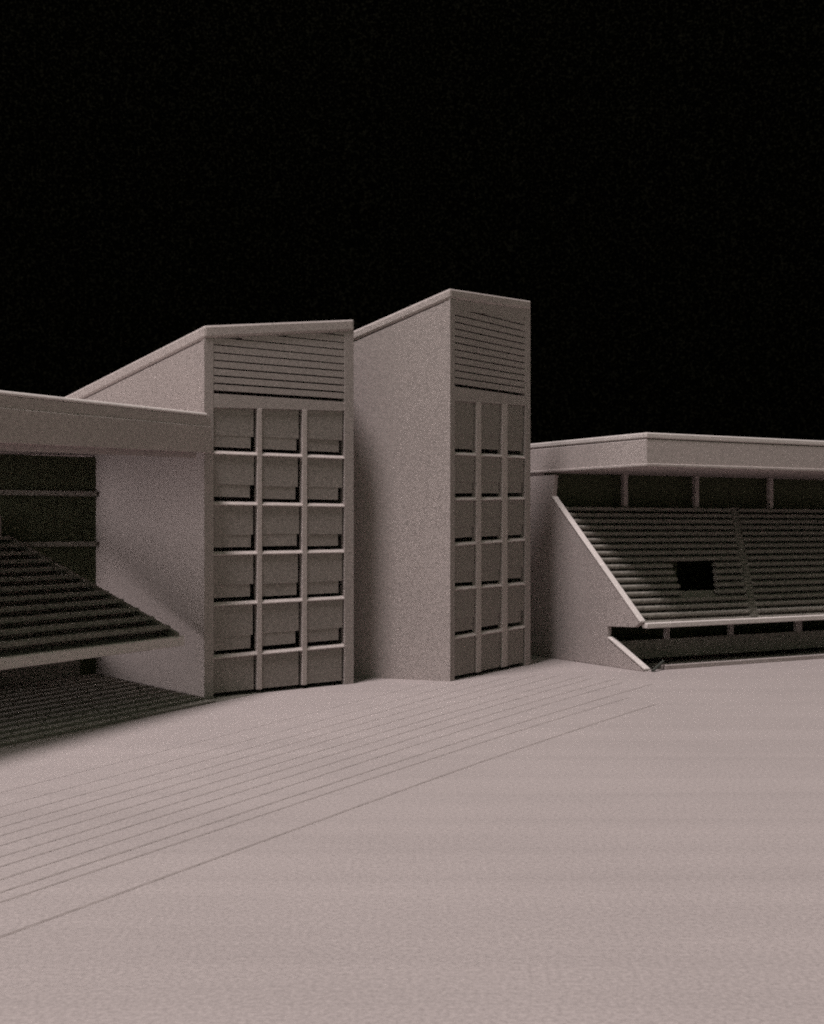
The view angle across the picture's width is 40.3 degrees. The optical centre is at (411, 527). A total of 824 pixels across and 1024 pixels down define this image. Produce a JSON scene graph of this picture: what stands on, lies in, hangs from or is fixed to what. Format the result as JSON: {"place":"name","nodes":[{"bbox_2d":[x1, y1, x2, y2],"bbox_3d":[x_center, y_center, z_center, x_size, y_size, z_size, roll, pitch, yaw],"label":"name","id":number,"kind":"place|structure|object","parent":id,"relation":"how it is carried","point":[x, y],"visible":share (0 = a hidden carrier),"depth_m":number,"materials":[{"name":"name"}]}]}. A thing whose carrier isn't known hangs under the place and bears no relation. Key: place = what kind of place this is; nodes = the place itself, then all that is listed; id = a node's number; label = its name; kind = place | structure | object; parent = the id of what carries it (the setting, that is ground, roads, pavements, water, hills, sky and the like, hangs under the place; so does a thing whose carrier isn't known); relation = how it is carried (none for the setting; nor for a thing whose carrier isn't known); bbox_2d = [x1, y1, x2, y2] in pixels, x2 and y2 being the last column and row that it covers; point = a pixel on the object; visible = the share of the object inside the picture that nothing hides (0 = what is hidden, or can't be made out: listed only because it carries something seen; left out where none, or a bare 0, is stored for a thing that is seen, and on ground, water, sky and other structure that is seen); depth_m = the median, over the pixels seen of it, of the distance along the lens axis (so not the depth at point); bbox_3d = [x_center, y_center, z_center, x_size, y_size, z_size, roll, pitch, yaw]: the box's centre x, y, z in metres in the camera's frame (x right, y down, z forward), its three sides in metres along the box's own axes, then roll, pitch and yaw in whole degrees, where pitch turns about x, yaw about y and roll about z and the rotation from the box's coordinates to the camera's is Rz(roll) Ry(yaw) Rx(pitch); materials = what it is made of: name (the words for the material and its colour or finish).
{"place":"outdoors","nodes":[
{"label":"outdoors","id":0,"kind":"place"},
{"bbox_2d":[0,0,823,443],"bbox_3d":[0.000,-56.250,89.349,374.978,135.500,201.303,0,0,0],"label":"sky","id":1,"kind":"structure","parent":0,"point":[624,198],"depth_m":186.95,"materials":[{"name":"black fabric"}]},
{"bbox_2d":[0,647,823,1023],"bbox_3d":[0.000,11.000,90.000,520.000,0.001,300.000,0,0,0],"label":"ground","id":2,"kind":"structure","parent":0,"point":[660,861],"depth_m":37.45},
{"bbox_2d":[0,390,292,746],"bbox_3d":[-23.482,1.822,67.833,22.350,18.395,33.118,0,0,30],"label":"grandstand","id":3,"kind":"object","parent":2,"relation":"on","point":[65,620],"visible":1,"depth_m":68.92,"materials":[{"name":"paint"}]},
{"bbox_2d":[66,320,353,698],"bbox_3d":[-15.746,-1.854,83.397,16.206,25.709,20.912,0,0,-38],"label":"tower","id":4,"kind":"structure","parent":2,"relation":"on","point":[230,557],"depth_m":75.85,"materials":[{"name":"paint"}]},
{"bbox_2d":[214,505,252,546],"bbox_3d":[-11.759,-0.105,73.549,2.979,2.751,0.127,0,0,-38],"label":"window","id":5,"kind":"structure","parent":4,"relation":"in","point":[233,525],"depth_m":73.50,"materials":[{"name":"grey glass"}]},
{"bbox_2d":[214,555,252,597],"bbox_3d":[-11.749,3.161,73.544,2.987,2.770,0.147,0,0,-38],"label":"window","id":6,"kind":"structure","parent":4,"relation":"in","point":[233,574],"depth_m":73.50,"materials":[{"name":"grey glass"}]},
{"bbox_2d":[214,604,252,650],"bbox_3d":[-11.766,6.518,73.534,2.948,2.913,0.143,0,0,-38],"label":"window","id":7,"kind":"structure","parent":4,"relation":"in","point":[233,625],"depth_m":73.48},
{"bbox_2d":[214,408,253,447],"bbox_3d":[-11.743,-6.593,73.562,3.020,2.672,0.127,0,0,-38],"label":"window","id":8,"kind":"structure","parent":4,"relation":"in","point":[233,427],"depth_m":73.54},
{"bbox_2d":[214,454,253,496],"bbox_3d":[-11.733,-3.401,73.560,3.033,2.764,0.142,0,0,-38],"label":"window","id":9,"kind":"structure","parent":4,"relation":"in","point":[233,474],"depth_m":73.50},
{"bbox_2d":[214,656,253,692],"bbox_3d":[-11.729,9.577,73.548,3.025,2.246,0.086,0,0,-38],"label":"window","id":10,"kind":"structure","parent":4,"relation":"in","point":[235,673],"depth_m":73.52,"materials":[{"name":"grey glass"}]},
{"bbox_2d":[214,409,343,689],"bbox_3d":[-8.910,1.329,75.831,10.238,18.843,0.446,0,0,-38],"label":"window frame","id":11,"kind":"structure","parent":4,"relation":"in","point":[303,648],"depth_m":75.47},
{"bbox_2d":[262,456,297,498],"bbox_3d":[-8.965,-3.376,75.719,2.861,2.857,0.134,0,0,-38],"label":"window","id":12,"kind":"structure","parent":4,"relation":"in","point":[279,474],"depth_m":75.65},
{"bbox_2d":[262,554,297,595],"bbox_3d":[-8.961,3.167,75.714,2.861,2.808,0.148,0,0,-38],"label":"window","id":13,"kind":"structure","parent":4,"relation":"in","point":[279,571],"depth_m":75.65,"materials":[{"name":"grey glass"}]},
{"bbox_2d":[262,652,297,687],"bbox_3d":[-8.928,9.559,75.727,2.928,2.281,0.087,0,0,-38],"label":"window","id":14,"kind":"structure","parent":4,"relation":"in","point":[279,669],"depth_m":75.67,"materials":[{"name":"grey glass"}]},
{"bbox_2d":[262,409,298,449],"bbox_3d":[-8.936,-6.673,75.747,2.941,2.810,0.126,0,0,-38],"label":"window","id":15,"kind":"structure","parent":4,"relation":"in","point":[280,427],"depth_m":75.72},
{"bbox_2d":[262,506,298,545],"bbox_3d":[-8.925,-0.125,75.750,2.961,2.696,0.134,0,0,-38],"label":"window","id":16,"kind":"structure","parent":4,"relation":"in","point":[280,524],"depth_m":75.71,"materials":[{"name":"grey glass"}]},
{"bbox_2d":[262,602,298,645],"bbox_3d":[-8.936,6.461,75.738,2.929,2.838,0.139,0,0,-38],"label":"window","id":17,"kind":"structure","parent":4,"relation":"in","point":[280,621],"depth_m":75.67,"materials":[{"name":"grey glass"}]},
{"bbox_2d":[307,410,341,451],"bbox_3d":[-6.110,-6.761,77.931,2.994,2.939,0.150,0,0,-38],"label":"window","id":18,"kind":"structure","parent":4,"relation":"in","point":[324,427],"depth_m":77.86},
{"bbox_2d":[307,458,341,499],"bbox_3d":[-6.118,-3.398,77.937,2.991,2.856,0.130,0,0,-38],"label":"window","id":19,"kind":"structure","parent":4,"relation":"in","point":[324,476],"depth_m":77.86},
{"bbox_2d":[307,507,341,545],"bbox_3d":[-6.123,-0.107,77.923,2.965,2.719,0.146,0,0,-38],"label":"window","id":20,"kind":"structure","parent":4,"relation":"in","point":[324,524],"depth_m":77.86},
{"bbox_2d":[307,553,341,593],"bbox_3d":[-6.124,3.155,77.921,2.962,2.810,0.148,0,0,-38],"label":"window","id":21,"kind":"structure","parent":4,"relation":"in","point":[324,570],"depth_m":77.86,"materials":[{"name":"grey glass"}]},
{"bbox_2d":[307,600,341,641],"bbox_3d":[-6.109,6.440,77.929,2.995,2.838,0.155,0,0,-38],"label":"window","id":22,"kind":"structure","parent":4,"relation":"in","point":[324,618],"depth_m":77.84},
{"bbox_2d":[307,648,341,683],"bbox_3d":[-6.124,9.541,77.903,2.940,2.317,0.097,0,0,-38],"label":"window","id":23,"kind":"structure","parent":4,"relation":"in","point":[323,665],"depth_m":77.88,"materials":[{"name":"grey glass"}]},
{"bbox_2d":[0,675,652,937],"bbox_3d":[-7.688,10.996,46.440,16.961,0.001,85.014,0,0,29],"label":"track lines","id":24,"kind":"object","parent":2,"relation":"on","point":[64,913],"visible":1,"depth_m":46.81,"materials":[{"name":"grey paint"}]},
{"bbox_2d":[651,660,663,671],"bbox_3d":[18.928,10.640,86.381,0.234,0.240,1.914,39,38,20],"label":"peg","id":25,"kind":"object","parent":2,"relation":"on","point":[656,667],"visible":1,"depth_m":86.23,"materials":[{"name":"grey"}]},
{"bbox_2d":[530,432,823,671],"bbox_3d":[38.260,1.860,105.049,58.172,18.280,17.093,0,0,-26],"label":"grandstand","id":26,"kind":"object","parent":2,"relation":"on","point":[646,545],"visible":0.98,"depth_m":94.85,"materials":[{"name":"paint"}]},
{"bbox_2d":[354,289,529,680],"bbox_3d":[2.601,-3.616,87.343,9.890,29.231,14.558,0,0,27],"label":"tower","id":27,"kind":"structure","parent":0,"point":[441,486],"depth_m":82.19,"materials":[{"name":"paint"}]},
{"bbox_2d":[455,401,472,449],"bbox_3d":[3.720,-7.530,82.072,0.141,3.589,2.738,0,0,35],"label":"window","id":28,"kind":"structure","parent":27,"relation":"in","point":[463,410],"depth_m":82.04,"materials":[{"name":"grey glass"}]},
{"bbox_2d":[455,455,473,492],"bbox_3d":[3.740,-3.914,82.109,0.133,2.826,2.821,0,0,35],"label":"window","id":29,"kind":"structure","parent":27,"relation":"in","point":[464,465],"depth_m":82.14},
{"bbox_2d":[455,500,473,537],"bbox_3d":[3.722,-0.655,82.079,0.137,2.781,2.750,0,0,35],"label":"window","id":30,"kind":"structure","parent":27,"relation":"in","point":[464,510],"depth_m":82.14,"materials":[{"name":"grey glass"}]},
{"bbox_2d":[455,545,473,582],"bbox_3d":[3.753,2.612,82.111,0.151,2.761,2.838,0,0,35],"label":"window","id":31,"kind":"structure","parent":27,"relation":"in","point":[464,555],"depth_m":82.10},
{"bbox_2d":[455,589,473,631],"bbox_3d":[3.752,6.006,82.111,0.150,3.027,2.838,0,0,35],"label":"window","id":32,"kind":"structure","parent":27,"relation":"in","point":[464,599],"depth_m":82.10,"materials":[{"name":"grey glass"}]},
{"bbox_2d":[455,636,473,675],"bbox_3d":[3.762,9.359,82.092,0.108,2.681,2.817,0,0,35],"label":"window","id":33,"kind":"structure","parent":27,"relation":"in","point":[464,647],"depth_m":82.12,"materials":[{"name":"grey glass"}]},
{"bbox_2d":[455,402,524,672],"bbox_3d":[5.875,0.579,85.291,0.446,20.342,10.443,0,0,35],"label":"window frame","id":34,"kind":"structure","parent":27,"relation":"in","point":[503,539],"depth_m":85.60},
{"bbox_2d":[481,403,498,449],"bbox_3d":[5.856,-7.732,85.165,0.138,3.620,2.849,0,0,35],"label":"window","id":35,"kind":"structure","parent":27,"relation":"in","point":[489,411],"depth_m":85.20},
{"bbox_2d":[481,457,499,492],"bbox_3d":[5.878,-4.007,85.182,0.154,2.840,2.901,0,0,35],"label":"window","id":36,"kind":"structure","parent":27,"relation":"in","point":[490,466],"depth_m":85.16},
{"bbox_2d":[481,500,499,536],"bbox_3d":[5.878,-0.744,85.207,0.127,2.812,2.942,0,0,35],"label":"window","id":37,"kind":"structure","parent":27,"relation":"in","point":[490,509],"depth_m":85.22,"materials":[{"name":"grey glass"}]},
{"bbox_2d":[481,543,499,580],"bbox_3d":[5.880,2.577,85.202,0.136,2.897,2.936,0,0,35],"label":"window","id":38,"kind":"structure","parent":27,"relation":"in","point":[490,553],"depth_m":85.20,"materials":[{"name":"grey glass"}]},
{"bbox_2d":[481,587,499,626],"bbox_3d":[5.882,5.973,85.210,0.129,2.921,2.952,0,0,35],"label":"window","id":39,"kind":"structure","parent":27,"relation":"in","point":[490,597],"depth_m":85.20,"materials":[{"name":"grey glass"}]},
{"bbox_2d":[481,632,499,670],"bbox_3d":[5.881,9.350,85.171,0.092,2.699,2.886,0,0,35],"label":"window","id":40,"kind":"structure","parent":27,"relation":"in","point":[490,643],"depth_m":85.20,"materials":[{"name":"grey glass"}]},
{"bbox_2d":[508,405,522,450],"bbox_3d":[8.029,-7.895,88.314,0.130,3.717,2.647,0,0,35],"label":"window","id":41,"kind":"structure","parent":27,"relation":"in","point":[515,412],"depth_m":88.38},
{"bbox_2d":[508,458,522,492],"bbox_3d":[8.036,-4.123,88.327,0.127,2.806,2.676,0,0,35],"label":"window","id":42,"kind":"structure","parent":27,"relation":"in","point":[515,465],"depth_m":88.38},
{"bbox_2d":[508,500,522,534],"bbox_3d":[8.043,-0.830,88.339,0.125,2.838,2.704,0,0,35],"label":"window","id":43,"kind":"structure","parent":27,"relation":"in","point":[515,507],"depth_m":88.38,"materials":[{"name":"grey glass"}]},
{"bbox_2d":[508,541,522,578],"bbox_3d":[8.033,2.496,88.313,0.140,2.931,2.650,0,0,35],"label":"window","id":44,"kind":"structure","parent":27,"relation":"in","point":[515,549],"depth_m":88.36,"materials":[{"name":"grey glass"}]},
{"bbox_2d":[508,628,522,664],"bbox_3d":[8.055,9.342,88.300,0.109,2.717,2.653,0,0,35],"label":"window","id":45,"kind":"structure","parent":27,"relation":"in","point":[515,637],"depth_m":88.34,"materials":[{"name":"grey glass"}]},
{"bbox_2d":[508,585,523,623],"bbox_3d":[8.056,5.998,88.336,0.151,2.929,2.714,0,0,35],"label":"window","id":46,"kind":"structure","parent":27,"relation":"in","point":[515,593],"depth_m":88.34,"materials":[{"name":"grey glass"}]}
]}

